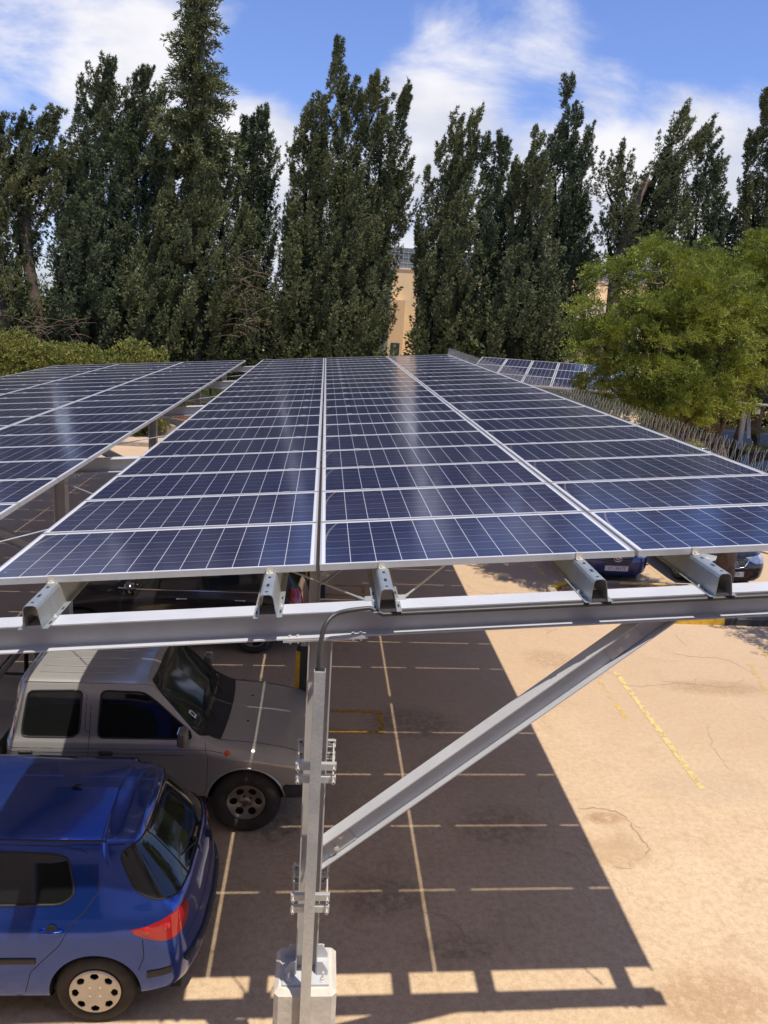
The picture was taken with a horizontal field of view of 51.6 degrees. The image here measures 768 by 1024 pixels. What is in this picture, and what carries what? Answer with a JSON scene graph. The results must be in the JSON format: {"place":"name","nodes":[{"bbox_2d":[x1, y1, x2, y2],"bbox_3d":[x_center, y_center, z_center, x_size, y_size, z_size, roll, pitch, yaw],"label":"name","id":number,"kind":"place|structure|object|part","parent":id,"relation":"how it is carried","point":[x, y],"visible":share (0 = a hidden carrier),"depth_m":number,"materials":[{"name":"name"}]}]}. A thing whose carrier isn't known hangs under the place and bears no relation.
{"place":"outdoors","nodes":[
{"label":"outdoors","id":0,"kind":"place"},
{"bbox_2d":[0,337,767,1023],"bbox_3d":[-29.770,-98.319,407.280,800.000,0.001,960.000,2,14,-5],"label":"ground","id":1,"kind":"structure","parent":0,"point":[514,853],"depth_m":8.66,"materials":[{"name":"concrete"}]},
{"bbox_2d":[0,195,43,359],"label":"cypress tree","id":2,"kind":"object","parent":1,"relation":"on","point":[5,213],"visible":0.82,"depth_m":33.60,"materials":[{"name":"green plant"}]},
{"bbox_2d":[0,327,170,435],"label":"hedge","id":3,"kind":"object","parent":1,"relation":"on","point":[47,354],"visible":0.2,"depth_m":31.75,"materials":[{"name":"green plant"}]},
{"bbox_2d":[0,754,218,1020],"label":"parked car","id":4,"kind":"object","parent":1,"relation":"on","point":[109,869],"visible":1,"depth_m":6.14,"materials":[{"name":"blue paint"}]},
{"bbox_3d":[-2.722,2.774,6.007,0.758,0.380,0.166,2,14,-5],"label":"rear side window","id":5,"kind":"part","parent":4,"relation":"part of","materials":[{"name":"black glass"}]},
{"bbox_3d":[-1.840,2.651,6.772,0.501,0.421,1.448,2,14,-5],"label":"rear window","id":6,"kind":"part","parent":4,"relation":"part of","materials":[{"name":"black glass"}]},
{"bbox_2d":[117,441,148,446],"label":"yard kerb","id":7,"kind":"structure","parent":1,"relation":"on","point":[140,444],"depth_m":30.32,"materials":[{"name":"concrete"}]},
{"bbox_2d":[0,645,305,830],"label":"parked car","id":8,"kind":"object","parent":1,"relation":"on","point":[188,718],"visible":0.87,"depth_m":8.37,"materials":[{"name":"grey metal"}]},
{"bbox_3d":[-3.412,2.069,8.155,0.605,0.492,0.136,2,14,-5],"label":"rear door window","id":9,"kind":"part","parent":8,"relation":"part of","materials":[{"name":"black glass"}]},
{"bbox_3d":[-2.475,2.107,8.233,0.967,0.493,0.136,2,14,-5],"label":"front door window","id":10,"kind":"part","parent":8,"relation":"part of","materials":[{"name":"black glass"}]},
{"bbox_2d":[140,424,176,432],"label":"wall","id":11,"kind":"structure","parent":1,"relation":"on","point":[172,427],"depth_m":33.81,"materials":[{"name":"concrete"}]},
{"bbox_2d":[159,400,206,424],"bbox_3d":[-9.665,-4.228,33.811,10.060,1.220,0.060,2,14,-5],"label":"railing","id":12,"kind":"object","parent":11,"relation":"on","point":[190,405],"visible":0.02,"depth_m":33.81,"materials":[{"name":"grey metal"}]},
{"bbox_2d":[37,572,308,652],"bbox_3d":[-3.493,1.282,13.473,4.521,1.670,2.057,2,14,-5],"label":"parked car","id":13,"kind":"object","parent":1,"relation":"on","point":[150,594],"visible":0.35,"depth_m":12.63,"materials":[{"name":"black paint"}]},
{"bbox_3d":[-3.539,1.015,12.626,1.115,0.378,0.132,2,14,-5],"label":"front side window","id":14,"kind":"part","parent":13,"relation":"part of","materials":[{"name":"black glass"}]},
{"bbox_3d":[-2.305,1.063,12.740,1.206,0.377,0.155,2,14,-5],"label":"rear side window","id":15,"kind":"part","parent":13,"relation":"part of","materials":[{"name":"black glass"}]},
{"bbox_3d":[-1.528,0.902,13.518,0.267,0.328,1.174,2,14,-5],"label":"rear window","id":16,"kind":"part","parent":13,"relation":"part of","materials":[{"name":"black glass"}]},
{"bbox_2d":[162,415,191,421],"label":"earth bank","id":17,"kind":"structure","parent":1,"relation":"on","point":[181,417],"depth_m":34.43,"materials":[{"name":"red soil"}]},
{"bbox_2d":[0,102,79,357],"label":"cypress tree","id":18,"kind":"object","parent":17,"relation":"on","point":[24,177],"visible":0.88,"depth_m":33.37,"materials":[{"name":"green plant"}]},
{"bbox_2d":[2,315,82,345],"bbox_3d":[-14.624,-7.269,33.653,3.814,2.006,1.258,2,14,-5],"label":"dead branch","id":19,"kind":"object","parent":18,"relation":"attached to","point":[41,327],"visible":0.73,"depth_m":33.49,"materials":[{"name":"brown wood"}]},
{"bbox_2d":[42,49,146,354],"bbox_3d":[-12.962,-11.938,35.205,4.474,15.495,4.582,2,14,-5],"label":"cypress tree","id":20,"kind":"object","parent":17,"relation":"on","point":[86,263],"visible":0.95,"depth_m":34.27,"materials":[{"name":"green plant"}]},
{"bbox_2d":[58,315,91,349],"bbox_3d":[-13.229,-7.316,33.990,2.247,2.175,0.968,4,14,1],"label":"dead branch","id":21,"kind":"object","parent":20,"relation":"attached to","point":[73,329],"visible":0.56,"depth_m":33.94,"materials":[{"name":"wood"}]},
{"bbox_2d":[107,63,184,360],"bbox_3d":[-10.713,-12.150,36.553,4.727,15.524,3.544,2,14,-5],"label":"cypress tree","id":22,"kind":"object","parent":17,"relation":"on","point":[144,198],"visible":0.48,"depth_m":35.20,"materials":[{"name":"green plant"}]},
{"bbox_2d":[113,0,285,362],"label":"cypress tree","id":23,"kind":"object","parent":17,"relation":"on","point":[199,160],"visible":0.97,"depth_m":34.20,"materials":[{"name":"green plant"}]},
{"bbox_2d":[212,250,287,346],"bbox_3d":[-5.875,-9.172,34.143,3.542,4.044,1.237,2,14,-5],"label":"dead branch","id":24,"kind":"object","parent":23,"relation":"attached to","point":[248,296],"visible":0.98,"depth_m":34.19,"materials":[{"name":"wood"}]},
{"bbox_2d":[178,378,237,405],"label":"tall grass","id":25,"kind":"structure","parent":17,"relation":"on","point":[204,392],"depth_m":34.53,"materials":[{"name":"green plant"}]},
{"bbox_2d":[229,101,285,361],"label":"cypress tree","id":26,"kind":"object","parent":17,"relation":"on","point":[256,194],"visible":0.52,"depth_m":36.32,"materials":[{"name":"green plant"}]},
{"bbox_2d":[266,33,355,358],"bbox_3d":[-3.098,-12.049,35.280,4.237,16.863,3.330,2,14,-5],"label":"cypress tree","id":27,"kind":"object","parent":17,"relation":"on","point":[305,238],"visible":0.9,"depth_m":34.69,"materials":[{"name":"green plant"}]},
{"bbox_2d":[325,584,365,595],"bbox_3d":[-1.406,1.566,16.081,2.060,0.001,0.650,2,14,-5],"label":"road marking","id":28,"kind":"object","parent":1,"relation":"on","point":[362,589],"visible":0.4,"depth_m":16.18,"materials":[{"name":"paint"}]},
{"bbox_2d":[328,709,384,733],"bbox_3d":[-1.035,2.874,10.959,2.060,0.001,0.650,2,14,-5],"label":"road marking","id":29,"kind":"object","parent":1,"relation":"on","point":[382,731],"visible":0.45,"depth_m":10.99,"materials":[{"name":"paint"}]},
{"bbox_2d":[302,68,420,358],"bbox_3d":[-1.049,-11.658,35.862,4.538,16.071,5.587,8,15,18],"label":"cypress tree","id":30,"kind":"object","parent":1,"relation":"on","point":[375,212],"visible":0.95,"depth_m":35.24,"materials":[{"name":"green plant"}]},
{"bbox_2d":[0,349,767,1023],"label":"solar carport","id":31,"kind":"object","parent":1,"relation":"on","point":[316,471],"visible":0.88,"depth_m":5.65,"materials":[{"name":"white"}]},
{"bbox_2d":[0,360,245,519],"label":"solar array","id":32,"kind":"object","parent":31,"relation":"on","point":[58,423],"visible":1,"depth_m":12.96,"materials":[{"name":"blue"}]},
{"bbox_2d":[8,262,767,431],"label":"undergrowth","id":33,"kind":"object","parent":1,"relation":"on","point":[764,423],"visible":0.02,"depth_m":41.51,"materials":[{"name":"green plant"}]},
{"bbox_2d":[153,334,632,420],"bbox_3d":[0.613,-5.963,36.400,22.598,5.419,2.194,2,14,-5],"label":"shrub","id":34,"kind":"object","parent":1,"relation":"on","point":[236,354],"visible":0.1,"depth_m":35.86,"materials":[{"name":"green plant"}]},
{"bbox_2d":[412,908,486,943],"bbox_3d":[0.626,3.862,7.437,0.826,0.001,0.136,12,16,31],"label":"crack","id":35,"kind":"object","parent":1,"relation":"on","point":[450,921],"visible":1,"depth_m":7.44,"materials":[{"name":"brown asphalt"}]},
{"bbox_2d":[408,102,496,356],"bbox_3d":[3.076,-10.851,36.221,3.898,14.830,4.586,2,14,-5],"label":"cypress tree","id":36,"kind":"object","parent":1,"relation":"on","point":[440,286],"visible":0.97,"depth_m":35.56,"materials":[{"name":"green plant"}]},
{"bbox_2d":[460,128,528,356],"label":"cypress tree","id":37,"kind":"object","parent":1,"relation":"on","point":[491,232],"visible":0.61,"depth_m":36.13,"materials":[{"name":"green plant"}]},
{"bbox_2d":[467,123,578,371],"bbox_3d":[6.635,-10.040,35.384,4.318,14.097,5.335,17,19,42],"label":"cypress tree","id":38,"kind":"object","parent":1,"relation":"on","point":[529,308],"visible":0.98,"depth_m":34.99,"materials":[{"name":"green plant"}]},
{"bbox_2d":[531,561,547,577],"bbox_3d":[3.492,0.917,19.887,0.100,0.001,4.501,3,14,-4],"label":"road marking","id":39,"kind":"object","parent":1,"relation":"on","point":[540,570],"visible":0.4,"depth_m":18.22,"materials":[{"name":"paint"}]},
{"bbox_2d":[546,586,556,591],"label":"kerb","id":40,"kind":"structure","parent":1,"relation":"on","point":[550,589],"depth_m":16.55,"materials":[{"name":"concrete"}]},
{"bbox_2d":[547,581,568,589],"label":"kerb","id":41,"kind":"structure","parent":1,"relation":"on","point":[559,585],"depth_m":16.84,"materials":[{"name":"yellow paint"}]},
{"bbox_2d":[540,70,606,390],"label":"cypress tree","id":42,"kind":"object","parent":1,"relation":"on","point":[572,214],"visible":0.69,"depth_m":36.90,"materials":[{"name":"green plant"}]},
{"bbox_2d":[599,681,628,717],"bbox_3d":[3.488,2.843,12.205,0.085,0.001,1.500,2,14,-5],"label":"road marking","id":43,"kind":"object","parent":1,"relation":"on","point":[618,707],"visible":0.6,"depth_m":11.88,"materials":[{"name":"yellow paint"}]},
{"bbox_2d":[580,807,650,854],"bbox_3d":[2.709,3.582,9.073,0.376,0.001,0.975,-6,17,-35],"label":"crack","id":44,"kind":"object","parent":1,"relation":"on","point":[647,851],"visible":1,"depth_m":9.12,"materials":[{"name":"brown asphalt"}]},
{"bbox_2d":[584,554,646,576],"bbox_3d":[4.933,0.427,19.226,1.942,1.548,4.238,2,14,-5],"label":"parked car","id":45,"kind":"object","parent":1,"relation":"on","point":[635,565],"visible":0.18,"depth_m":17.30,"materials":[{"name":"blue paint"}]},
{"bbox_2d":[476,357,767,445],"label":"solar carport","id":46,"kind":"object","parent":1,"relation":"on","point":[564,374],"visible":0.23,"depth_m":30.15,"materials":[{"name":"metal"}]},
{"bbox_2d":[606,580,692,586],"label":"kerb","id":47,"kind":"structure","parent":1,"relation":"on","point":[613,583],"depth_m":17.30,"materials":[{"name":"concrete"}]},
{"bbox_2d":[585,97,722,412],"bbox_3d":[11.649,-10.710,36.400,5.004,15.509,3.563,-7,17,-36],"label":"cypress tree","id":48,"kind":"object","parent":1,"relation":"on","point":[645,193],"visible":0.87,"depth_m":35.21,"materials":[{"name":"green plant"}]},
{"bbox_2d":[614,672,706,789],"bbox_3d":[3.900,3.047,11.495,0.085,0.001,3.331,3,14,-3],"label":"road marking","id":49,"kind":"object","parent":1,"relation":"on","point":[691,773],"visible":1,"depth_m":11.17,"materials":[{"name":"paint"}]},
{"bbox_2d":[558,227,767,582],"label":"feathery tree","id":50,"kind":"object","parent":1,"relation":"on","point":[693,319],"visible":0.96,"depth_m":15.21,"materials":[{"name":"green plant"}]},
{"bbox_2d":[628,679,743,687],"bbox_3d":[4.918,2.793,12.766,2.202,0.001,0.273,0,14,-13],"label":"crack","id":51,"kind":"object","parent":1,"relation":"on","point":[697,684],"visible":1,"depth_m":12.80,"materials":[{"name":"brown"}]},
{"bbox_2d":[664,423,710,451],"bbox_3d":[13.405,-3.017,34.851,2.057,1.648,4.421,6,14,10],"label":"parked car","id":52,"kind":"object","parent":1,"relation":"on","point":[709,449],"visible":0.02,"depth_m":33.34,"materials":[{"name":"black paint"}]},
{"bbox_2d":[645,134,744,352],"bbox_3d":[15.156,-10.523,38.428,5.780,14.581,3.678,2,14,-5],"label":"cypress tree","id":53,"kind":"object","parent":1,"relation":"on","point":[714,222],"visible":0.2,"depth_m":37.01,"materials":[{"name":"green plant"}]},
{"bbox_2d":[674,618,724,624],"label":"kerb","id":54,"kind":"structure","parent":1,"relation":"on","point":[710,622],"depth_m":15.46,"materials":[{"name":"yellow paint"}]},
{"bbox_2d":[665,223,767,445],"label":"feathery tree","id":55,"kind":"object","parent":1,"relation":"on","point":[749,250],"visible":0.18,"depth_m":25.57,"materials":[{"name":"green plant"}]},
{"bbox_2d":[670,551,763,580],"bbox_3d":[7.508,0.446,19.413,2.057,1.730,4.447,2,14,-5],"label":"parked car","id":56,"kind":"object","parent":1,"relation":"on","point":[749,566],"visible":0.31,"depth_m":17.46,"materials":[{"name":"black paint"}]},
{"bbox_2d":[722,424,753,445],"bbox_3d":[15.033,-2.827,34.501,2.057,1.648,4.421,6,14,10],"label":"parked car","id":57,"kind":"object","parent":1,"relation":"on","point":[729,431],"visible":0.02,"depth_m":33.81,"materials":[{"name":"blue paint"}]},
{"bbox_2d":[724,617,767,626],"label":"kerb","id":58,"kind":"structure","parent":1,"relation":"on","point":[755,621],"depth_m":15.53,"materials":[{"name":"black paint"}]},
{"bbox_2d":[725,445,767,472],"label":"parked car","id":59,"kind":"object","parent":1,"relation":"on","point":[763,449],"visible":0.03,"depth_m":27.34,"materials":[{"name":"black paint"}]},
{"bbox_3d":[12.485,-1.655,27.108,1.116,0.468,0.137,-3,15,-24],"label":"front side window","id":60,"kind":"part","parent":59,"relation":"part of","materials":[{"name":"grey glass"}]},
{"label":"rear side window","id":61,"kind":"part","parent":59,"relation":"part of","materials":[{"name":"grey glass"}]},
{"bbox_2d":[734,86,767,429],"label":"cypress tree","id":62,"kind":"object","parent":1,"relation":"on","point":[748,190],"visible":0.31,"depth_m":36.53,"materials":[{"name":"green plant"}]},
{"bbox_2d":[751,427,767,446],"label":"parked car","id":63,"kind":"object","parent":1,"relation":"on","point":[759,436],"visible":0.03,"depth_m":33.80,"materials":[{"name":"blue paint"}]},
{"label":"front side window","id":64,"kind":"part","parent":63,"relation":"part of","materials":[{"name":"black glass"}]},
{"bbox_2d":[0,0,767,299],"label":"sky","id":65,"kind":"structure","parent":0,"point":[635,63],"materials":[{"name":"blue"}]},
{"bbox_2d":[380,266,392,354],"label":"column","id":66,"kind":"structure","parent":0,"point":[385,343],"depth_m":44.00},
{"bbox_2d":[281,243,660,407],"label":"building","id":67,"kind":"structure","parent":0,"point":[405,299],"depth_m":54.23,"materials":[{"name":"beige"}]},
{"bbox_2d":[390,343,399,355],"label":"window","id":68,"kind":"structure","parent":67,"relation":"in","point":[397,344],"depth_m":53.46,"materials":[{"name":"grey"}]},
{"bbox_2d":[641,581,682,587],"bbox_3d":[5.914,1.601,16.931,0.946,0.180,0.234,2,14,-5],"label":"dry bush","id":69,"kind":"object","parent":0,"point":[655,584],"visible":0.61,"depth_m":16.92,"materials":[{"name":"brown plant"}]},
{"bbox_2d":[557,585,767,616],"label":"island soil","id":70,"kind":"structure","parent":0,"point":[566,588],"depth_m":16.86,"materials":[{"name":"brown soil"}]},
{"bbox_2d":[619,582,688,585],"bbox_3d":[5.821,1.560,17.095,1.550,0.060,0.060,2,14,-5],"label":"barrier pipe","id":71,"kind":"object","parent":70,"relation":"on","point":[633,583],"visible":0.81,"depth_m":17.06,"materials":[{"name":"grey metal"}]},
{"bbox_2d":[641,339,723,412],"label":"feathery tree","id":72,"kind":"object","parent":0,"point":[668,352],"visible":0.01,"depth_m":38.46,"materials":[{"name":"green plant"}]}
]}

